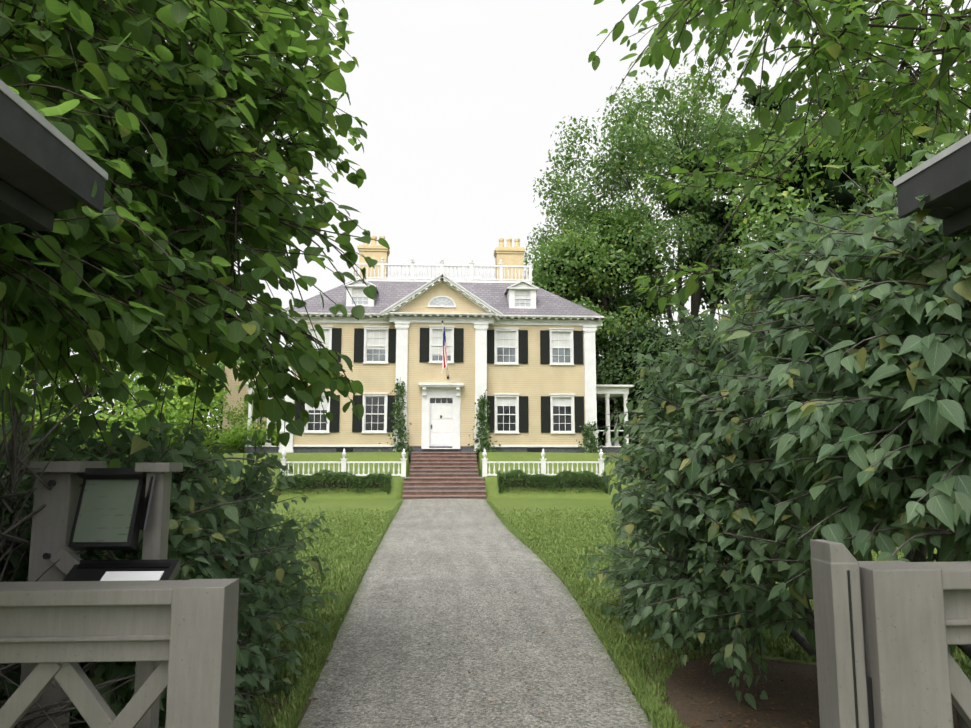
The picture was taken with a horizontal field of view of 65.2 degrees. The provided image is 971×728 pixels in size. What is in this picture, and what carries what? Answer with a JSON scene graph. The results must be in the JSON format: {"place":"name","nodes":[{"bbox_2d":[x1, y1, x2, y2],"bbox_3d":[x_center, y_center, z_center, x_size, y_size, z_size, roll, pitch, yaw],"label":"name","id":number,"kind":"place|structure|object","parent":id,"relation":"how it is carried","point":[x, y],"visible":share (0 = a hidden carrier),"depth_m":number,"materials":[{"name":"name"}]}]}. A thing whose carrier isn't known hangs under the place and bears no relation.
{"place":"outdoors","nodes":[
{"label":"outdoors","id":0,"kind":"place"},
{"bbox_2d":[0,0,389,474],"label":"linden boughs","id":1,"kind":"object","parent":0,"point":[78,236],"depth_m":3.75,"materials":[{"name":"green plant"}]},
{"bbox_2d":[13,0,970,427],"label":"sky","id":2,"kind":"structure","parent":0,"point":[461,103],"materials":[{"name":"white"}]},
{"bbox_2d":[208,452,970,727],"bbox_3d":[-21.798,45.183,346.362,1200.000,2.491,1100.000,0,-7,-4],"label":"lawn","id":3,"kind":"structure","parent":0,"point":[532,500],"depth_m":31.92,"materials":[{"name":"green plant"}]},
{"bbox_2d":[0,80,107,230],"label":"kiosk roof","id":4,"kind":"structure","parent":3,"relation":"on","point":[48,169],"depth_m":2.27,"materials":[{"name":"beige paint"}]},
{"bbox_2d":[9,359,145,430],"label":"tree belt leaves","id":5,"kind":"object","parent":3,"relation":"on","point":[93,394],"depth_m":77.85,"materials":[{"name":"green plant"}]},
{"bbox_2d":[26,258,193,414],"bbox_3d":[-20.912,-1.809,38.802,12.278,16.190,11.542,0,-7,-4],"label":"dark tree","id":6,"kind":"object","parent":3,"relation":"on","point":[88,390],"depth_m":38.64,"materials":[{"name":"green plant"}]},
{"bbox_2d":[0,579,238,727],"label":"gate fence","id":7,"kind":"object","parent":3,"relation":"on","point":[184,632],"visible":1,"depth_m":1.99,"materials":[{"name":"beige paint"}]},
{"bbox_2d":[0,338,239,462],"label":"shrub","id":8,"kind":"object","parent":3,"relation":"on","point":[178,416],"depth_m":26.92,"materials":[{"name":"green plant"}]},
{"bbox_2d":[107,345,272,452],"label":"tree belt leaves","id":9,"kind":"object","parent":3,"relation":"on","point":[210,413],"depth_m":78.75,"materials":[{"name":"green plant"}]},
{"bbox_2d":[159,352,272,452],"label":"tree","id":10,"kind":"object","parent":3,"relation":"on","point":[222,365],"depth_m":51.76,"materials":[{"name":"green plant"}]},
{"bbox_2d":[100,119,363,446],"bbox_3d":[-2.807,-1.606,4.350,1.671,4.105,5.479,-6,-10,40],"label":"linden tree","id":11,"kind":"object","parent":3,"relation":"on","point":[280,388],"depth_m":5.32,"materials":[{"name":"green plant"}]},
{"bbox_2d":[215,396,280,452],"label":"shrub leaves","id":12,"kind":"object","parent":3,"relation":"on","point":[236,437],"visible":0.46,"depth_m":38.01,"materials":[{"name":"green plant"}]},
{"bbox_2d":[276,469,391,495],"bbox_3d":[-6.360,5.091,31.972,4.813,1.330,0.924,0,-7,-4],"label":"hedge","id":13,"kind":"object","parent":3,"relation":"on","point":[311,482],"visible":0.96,"depth_m":31.73,"materials":[{"name":"green plant"}]},
{"bbox_2d":[222,236,646,462],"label":"house","id":14,"kind":"structure","parent":3,"relation":"on","point":[521,348],"depth_m":37.16,"materials":[{"name":"wood"}]},
{"bbox_2d":[378,377,414,456],"bbox_3d":[-4.011,2.536,36.139,2.134,3.838,0.473,0,-7,-4],"label":"climbing vine","id":15,"kind":"object","parent":14,"relation":"attached to","point":[398,447],"visible":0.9,"depth_m":36.11,"materials":[{"name":"green plant"}]},
{"bbox_2d":[441,320,448,378],"bbox_3d":[-1.919,-0.656,36.118,0.298,2.580,1.750,0,-7,0],"label":"flag and staff","id":16,"kind":"object","parent":14,"relation":"attached to","point":[444,361],"visible":1,"depth_m":35.56,"materials":[{"name":"fabric"}]},
{"bbox_2d":[468,389,502,454],"bbox_3d":[-0.022,2.893,36.340,1.704,3.365,0.504,0,-7,-4],"label":"climbing vine","id":17,"kind":"object","parent":14,"relation":"attached to","point":[484,443],"visible":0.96,"depth_m":36.31,"materials":[{"name":"green plant"}]},
{"bbox_2d":[280,448,603,476],"bbox_3d":[-1.783,4.296,33.001,14.060,1.245,0.260,0,-7,-4],"label":"terrace fence","id":18,"kind":"object","parent":3,"relation":"on","point":[344,461],"visible":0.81,"depth_m":32.92,"materials":[{"name":"white wood"}]},
{"bbox_2d":[402,452,485,499],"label":"front steps","id":19,"kind":"structure","parent":3,"relation":"on","point":[443,475],"depth_m":32.41,"materials":[{"name":"brick"}]},
{"bbox_2d":[298,499,652,727],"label":"path gravel","id":20,"kind":"structure","parent":3,"relation":"on","point":[379,641],"depth_m":6.35,"materials":[{"name":"grey gravel"}]},
{"bbox_2d":[311,548,562,725],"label":"fallen leaves","id":21,"kind":"object","parent":20,"relation":"on","point":[327,661],"visible":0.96,"depth_m":6.26,"materials":[{"name":"brown plant"}]},
{"bbox_2d":[269,500,687,727],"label":"path edge grass","id":22,"kind":"structure","parent":20,"relation":"on","point":[620,660],"depth_m":6.16,"materials":[{"name":"green plant"}]},
{"bbox_2d":[496,469,608,494],"bbox_3d":[2.873,5.150,32.546,4.804,1.272,0.917,0,-7,-4],"label":"hedge","id":23,"kind":"object","parent":3,"relation":"on","point":[549,481],"visible":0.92,"depth_m":32.29,"materials":[{"name":"green plant"}]},
{"bbox_2d":[576,421,605,452],"bbox_3d":[5.226,3.687,36.925,1.691,1.914,0.483,0,-7,-4],"label":"shrub","id":24,"kind":"object","parent":3,"relation":"on","point":[587,433],"visible":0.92,"depth_m":36.91,"materials":[{"name":"green plant"}]},
{"bbox_2d":[562,265,621,396],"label":"tree","id":25,"kind":"object","parent":3,"relation":"on","point":[597,308],"depth_m":50.90,"materials":[{"name":"green plant"}]},
{"bbox_2d":[234,646,958,727],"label":"soil beds","id":26,"kind":"object","parent":3,"relation":"on","point":[790,700],"visible":0.23,"depth_m":4.99,"materials":[{"name":"brown soil"}]},
{"bbox_2d":[17,461,182,727],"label":"wayside sign","id":27,"kind":"object","parent":26,"relation":"on","point":[103,507],"visible":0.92,"depth_m":2.76,"materials":[{"name":"beige paint"}]},
{"bbox_2d":[0,350,340,727],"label":"lilac","id":28,"kind":"object","parent":26,"relation":"on","point":[203,487],"depth_m":3.76,"materials":[{"name":"green plant"}]},
{"bbox_2d":[577,128,970,727],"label":"lilac","id":29,"kind":"object","parent":26,"relation":"on","point":[934,359],"depth_m":3.53,"materials":[{"name":"green plant"}]},
{"bbox_2d":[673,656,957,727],"bbox_3d":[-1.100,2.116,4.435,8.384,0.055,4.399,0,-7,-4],"label":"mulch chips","id":30,"kind":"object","parent":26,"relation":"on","point":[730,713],"visible":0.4,"depth_m":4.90,"materials":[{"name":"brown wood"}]},
{"bbox_2d":[523,204,676,445],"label":"tree","id":31,"kind":"object","parent":3,"relation":"on","point":[557,246],"depth_m":45.11,"materials":[{"name":"green plant"}]},
{"bbox_2d":[595,279,699,450],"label":"tree","id":32,"kind":"object","parent":3,"relation":"on","point":[612,356],"depth_m":42.39,"materials":[{"name":"green plant"}]},
{"bbox_2d":[658,311,709,380],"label":"tree belt leaves","id":33,"kind":"object","parent":3,"relation":"on","point":[698,325],"depth_m":88.76,"materials":[{"name":"green plant"}]},
{"bbox_2d":[526,55,868,340],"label":"tall tree","id":34,"kind":"object","parent":3,"relation":"on","point":[648,164],"depth_m":47.40,"materials":[{"name":"green plant"}]},
{"bbox_2d":[661,70,901,309],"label":"tree","id":35,"kind":"object","parent":3,"relation":"on","point":[712,258],"depth_m":48.04,"materials":[{"name":"green plant"}]},
{"bbox_2d":[696,68,968,364],"bbox_3d":[12.428,-1.759,23.355,11.706,13.165,11.683,0,-7,-4],"label":"tree","id":36,"kind":"object","parent":3,"relation":"on","point":[786,199],"depth_m":22.13,"materials":[{"name":"green plant"}]},
{"bbox_2d":[810,539,874,727],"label":"gate post","id":37,"kind":"object","parent":3,"relation":"on","point":[845,696],"visible":1,"depth_m":1.68,"materials":[{"name":"beige paint"}]},
{"bbox_2d":[858,561,970,727],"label":"gate fence","id":38,"kind":"object","parent":3,"relation":"on","point":[916,616],"visible":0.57,"depth_m":1.65,"materials":[{"name":"beige paint"}]},
{"bbox_2d":[893,134,970,236],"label":"kiosk roof","id":39,"kind":"structure","parent":3,"relation":"on","point":[942,178],"depth_m":2.58,"materials":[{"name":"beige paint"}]},
{"bbox_2d":[618,7,929,316],"bbox_3d":[3.633,-2.779,6.926,6.039,5.095,1.393,3,-8,-23],"label":"branch","id":40,"kind":"object","parent":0,"point":[688,290],"depth_m":5.46,"materials":[{"name":"green plant"}]},
{"bbox_2d":[636,0,915,210],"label":"branch","id":41,"kind":"object","parent":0,"point":[726,180],"depth_m":5.70,"materials":[{"name":"green plant"}]},
{"bbox_2d":[588,0,970,209],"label":"tree branches","id":42,"kind":"object","parent":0,"point":[832,50],"depth_m":4.71,"materials":[{"name":"green plant"}]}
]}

